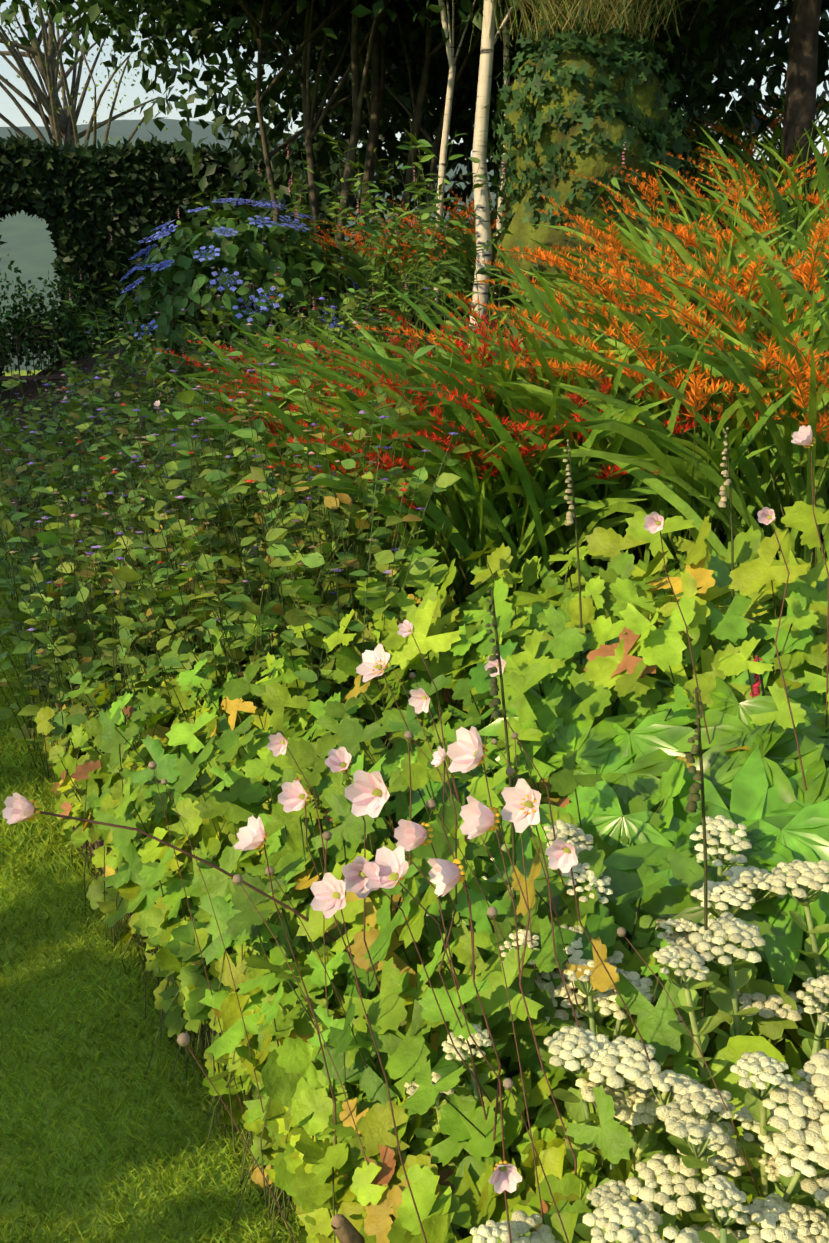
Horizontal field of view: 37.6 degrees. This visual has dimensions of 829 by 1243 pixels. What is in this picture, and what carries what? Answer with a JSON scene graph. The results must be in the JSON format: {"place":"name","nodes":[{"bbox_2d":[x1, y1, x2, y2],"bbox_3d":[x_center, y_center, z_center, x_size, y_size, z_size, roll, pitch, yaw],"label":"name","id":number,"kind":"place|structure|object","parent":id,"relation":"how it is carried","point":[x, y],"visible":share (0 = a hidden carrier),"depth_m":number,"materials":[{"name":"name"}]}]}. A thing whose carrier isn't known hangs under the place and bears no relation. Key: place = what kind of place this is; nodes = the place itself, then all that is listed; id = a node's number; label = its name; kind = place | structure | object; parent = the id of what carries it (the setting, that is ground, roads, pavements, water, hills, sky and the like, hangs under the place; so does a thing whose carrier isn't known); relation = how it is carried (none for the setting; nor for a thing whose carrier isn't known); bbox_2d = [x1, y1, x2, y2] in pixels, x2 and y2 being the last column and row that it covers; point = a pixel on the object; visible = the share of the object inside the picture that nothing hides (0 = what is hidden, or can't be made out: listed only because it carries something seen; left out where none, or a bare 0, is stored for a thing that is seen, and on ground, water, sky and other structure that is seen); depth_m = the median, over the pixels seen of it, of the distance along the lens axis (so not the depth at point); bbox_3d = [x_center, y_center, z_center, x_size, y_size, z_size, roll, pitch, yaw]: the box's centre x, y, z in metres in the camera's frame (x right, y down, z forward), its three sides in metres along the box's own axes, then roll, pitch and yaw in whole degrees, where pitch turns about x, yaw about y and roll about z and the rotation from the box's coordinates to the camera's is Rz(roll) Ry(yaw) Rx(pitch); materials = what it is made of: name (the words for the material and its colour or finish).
{"place":"outdoors","nodes":[
{"label":"outdoors","id":0,"kind":"place"},
{"bbox_2d":[0,0,214,148],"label":"sparse tree","id":1,"kind":"object","parent":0,"point":[62,124],"depth_m":21.30,"materials":[{"name":"brown plant"}]},
{"bbox_2d":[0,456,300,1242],"bbox_3d":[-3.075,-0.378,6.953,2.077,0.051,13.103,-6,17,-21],"label":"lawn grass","id":2,"kind":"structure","parent":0,"point":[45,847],"depth_m":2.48,"materials":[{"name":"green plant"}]},
{"bbox_2d":[0,119,495,1242],"bbox_3d":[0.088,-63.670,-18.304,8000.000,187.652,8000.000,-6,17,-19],"label":"ground","id":3,"kind":"structure","parent":0,"point":[28,245],"depth_m":2.56,"materials":[{"name":"green plant"}]},
{"bbox_2d":[0,243,38,319],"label":"shrub","id":4,"kind":"object","parent":3,"relation":"on","point":[7,287],"visible":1,"depth_m":14.38,"materials":[{"name":"green plant"}]},
{"bbox_2d":[0,325,67,400],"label":"garden bench","id":5,"kind":"object","parent":3,"relation":"on","point":[36,377],"visible":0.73,"depth_m":14.00,"materials":[{"name":"black metal"}]},
{"bbox_2d":[0,258,126,384],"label":"shrub","id":6,"kind":"object","parent":3,"relation":"on","point":[64,323],"depth_m":15.38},
{"bbox_2d":[0,128,345,392],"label":"yew hedge","id":7,"kind":"object","parent":3,"relation":"on","point":[84,183],"depth_m":16.24,"materials":[{"name":"green plant"}]},
{"bbox_2d":[0,236,480,795],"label":"plants","id":8,"kind":"object","parent":3,"relation":"on","point":[284,550],"depth_m":3.61,"materials":[{"name":"green plant"}]},
{"bbox_2d":[414,828,828,1242],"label":"sedum stems leaves","id":9,"kind":"object","parent":3,"relation":"on","point":[644,1136],"visible":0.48,"depth_m":1.62,"materials":[{"name":"green plant"}]},
{"bbox_2d":[404,815,828,1242],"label":"flower clusters","id":10,"kind":"object","parent":9,"relation":"attached to","point":[791,1122],"visible":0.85,"depth_m":1.53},
{"bbox_2d":[0,153,828,1080],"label":"border soil","id":11,"kind":"structure","parent":0,"point":[32,393],"depth_m":11.80,"materials":[{"name":"brown soil"}]},
{"bbox_2d":[0,427,216,1035],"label":"timber edging boards","id":12,"kind":"object","parent":11,"relation":"on","point":[97,844],"visible":0.06,"depth_m":3.37,"materials":[{"name":"brown wood"}]},
{"bbox_2d":[0,378,409,754],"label":"plants","id":13,"kind":"object","parent":11,"relation":"on","point":[92,683],"visible":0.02,"depth_m":4.18,"materials":[{"name":"green plant"}]},
{"bbox_2d":[115,208,366,372],"bbox_3d":[-1.156,-2.122,8.157,1.693,1.228,1.629,-6,17,-19],"label":"hydrangea shrub","id":14,"kind":"object","parent":11,"relation":"on","point":[181,270],"visible":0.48,"depth_m":7.74,"materials":[{"name":"green plant"}]},
{"bbox_2d":[119,198,371,338],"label":"hydrangea flowers","id":15,"kind":"object","parent":14,"relation":"attached to","point":[210,257],"visible":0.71,"depth_m":7.64,"materials":[{"name":"blue plant"}]},
{"bbox_2d":[15,121,624,552],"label":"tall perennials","id":16,"kind":"object","parent":11,"relation":"on","point":[375,265],"visible":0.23,"depth_m":7.19,"materials":[{"name":"green plant"}]},
{"bbox_2d":[69,142,625,457],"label":"tall perennial spikes","id":17,"kind":"object","parent":16,"relation":"on","point":[336,236],"visible":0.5,"depth_m":7.11,"materials":[{"name":"green plant"}]},
{"bbox_2d":[330,1214,364,1242],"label":"wooden stake","id":18,"kind":"object","parent":11,"relation":"on","point":[345,1230],"visible":0.98,"depth_m":1.71,"materials":[{"name":"brown wood"}]},
{"bbox_2d":[281,189,512,342],"bbox_3d":[-0.047,-2.506,8.677,2.048,1.024,2.799,-6,17,-19],"label":"flowering shrub","id":19,"kind":"object","parent":11,"relation":"on","point":[359,278],"depth_m":8.11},
{"bbox_2d":[34,672,760,1242],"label":"leafy plant","id":20,"kind":"object","parent":11,"relation":"on","point":[324,1156],"visible":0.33,"depth_m":2.02,"materials":[{"name":"green plant"}]},
{"bbox_2d":[0,0,826,310],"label":"tree","id":21,"kind":"object","parent":11,"relation":"on","point":[228,15],"depth_m":10.02,"materials":[{"name":"green plant"}]},
{"bbox_2d":[2,391,828,1242],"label":"flowering plant","id":22,"kind":"object","parent":11,"relation":"on","point":[411,1054],"depth_m":2.06,"materials":[{"name":"green plant"}]},
{"bbox_2d":[433,0,475,323],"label":"birch trunk","id":23,"kind":"object","parent":11,"relation":"on","point":[449,43],"visible":0.77,"depth_m":8.19,"materials":[{"name":"white plant"}]},
{"bbox_2d":[91,239,826,613],"bbox_3d":[-0.019,-0.670,4.206,2.001,1.210,3.212,-6,17,-19],"label":"crocosmia","id":24,"kind":"object","parent":11,"relation":"on","point":[519,507],"depth_m":3.34,"materials":[{"name":"green plant"}]},
{"bbox_2d":[94,0,828,287],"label":"trees","id":25,"kind":"object","parent":11,"relation":"on","point":[462,120],"visible":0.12,"depth_m":13.41,"materials":[{"name":"green plant"}]},
{"bbox_2d":[204,587,776,1242],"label":"carpet foliage","id":26,"kind":"object","parent":11,"relation":"on","point":[322,1227],"visible":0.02,"depth_m":2.10,"materials":[{"name":"green plant"}]},
{"bbox_2d":[475,101,505,229],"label":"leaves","id":27,"kind":"object","parent":11,"relation":"on","point":[497,169],"depth_m":14.44,"materials":[{"name":"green plant"}]},
{"bbox_2d":[469,0,512,345],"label":"birch","id":28,"kind":"object","parent":11,"relation":"on","point":[489,37],"visible":0.83,"depth_m":6.83,"materials":[{"name":"white plant"}]},
{"bbox_2d":[370,172,629,352],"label":"flowers","id":29,"kind":"object","parent":11,"relation":"on","point":[451,226],"visible":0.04,"depth_m":12.61,"materials":[{"name":"green plant"}]},
{"bbox_2d":[494,0,509,295],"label":"birch trunk","id":30,"kind":"object","parent":11,"relation":"on","point":[506,81],"visible":0.25,"depth_m":8.70,"materials":[{"name":"white plant"}]},
{"bbox_2d":[221,926,828,1239],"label":"leafy plant","id":31,"kind":"object","parent":11,"relation":"on","point":[282,1088],"visible":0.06,"depth_m":1.73,"materials":[{"name":"green plant"}]},
{"bbox_2d":[350,0,821,257],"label":"tree","id":32,"kind":"object","parent":11,"relation":"on","point":[800,96],"depth_m":7.06,"materials":[{"name":"brown plant"}]},
{"bbox_2d":[355,85,828,576],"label":"crocosmia plant","id":33,"kind":"object","parent":11,"relation":"on","point":[767,456],"depth_m":3.24,"materials":[{"name":"green plant"}]},
{"bbox_2d":[491,16,700,325],"bbox_3d":[1.029,-2.355,6.786,1.119,1.876,1.109,-6,17,-19],"label":"mossy stump","id":34,"kind":"object","parent":11,"relation":"on","point":[591,163],"visible":0.25,"depth_m":6.38,"materials":[{"name":"green plant"}]},
{"bbox_2d":[468,0,706,50],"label":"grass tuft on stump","id":35,"kind":"object","parent":34,"relation":"on","point":[571,11],"visible":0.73,"depth_m":6.41,"materials":[{"name":"green plant"}]},
{"bbox_2d":[482,0,716,327],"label":"ivy on stump","id":36,"kind":"object","parent":11,"relation":"on","point":[552,49],"visible":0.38,"depth_m":6.36,"materials":[{"name":"green plant"}]},
{"bbox_2d":[391,550,828,996],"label":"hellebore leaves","id":37,"kind":"object","parent":11,"relation":"on","point":[769,801],"visible":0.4,"depth_m":2.11,"materials":[{"name":"green plant"}]},
{"bbox_2d":[485,427,764,1062],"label":"seed spikes","id":38,"kind":"object","parent":11,"relation":"on","point":[693,797],"visible":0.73,"depth_m":1.81,"materials":[{"name":"green plant"}]},
{"bbox_2d":[631,0,828,193],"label":"thicket leaves","id":39,"kind":"object","parent":11,"relation":"on","point":[717,108],"visible":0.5,"depth_m":11.02,"materials":[{"name":"green plant"}]},
{"bbox_2d":[0,0,828,159],"bbox_3d":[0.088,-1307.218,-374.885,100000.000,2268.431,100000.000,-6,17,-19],"label":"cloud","id":40,"kind":"structure","parent":0,"point":[184,85],"depth_m":16140.45,"materials":[{"name":"white"}]},
{"bbox_2d":[0,0,828,161],"label":"sky","id":41,"kind":"structure","parent":0,"point":[75,6],"materials":[{"name":"white"}]},
{"bbox_2d":[321,501,828,763],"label":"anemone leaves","id":42,"kind":"object","parent":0,"point":[732,634],"visible":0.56,"depth_m":2.53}
]}

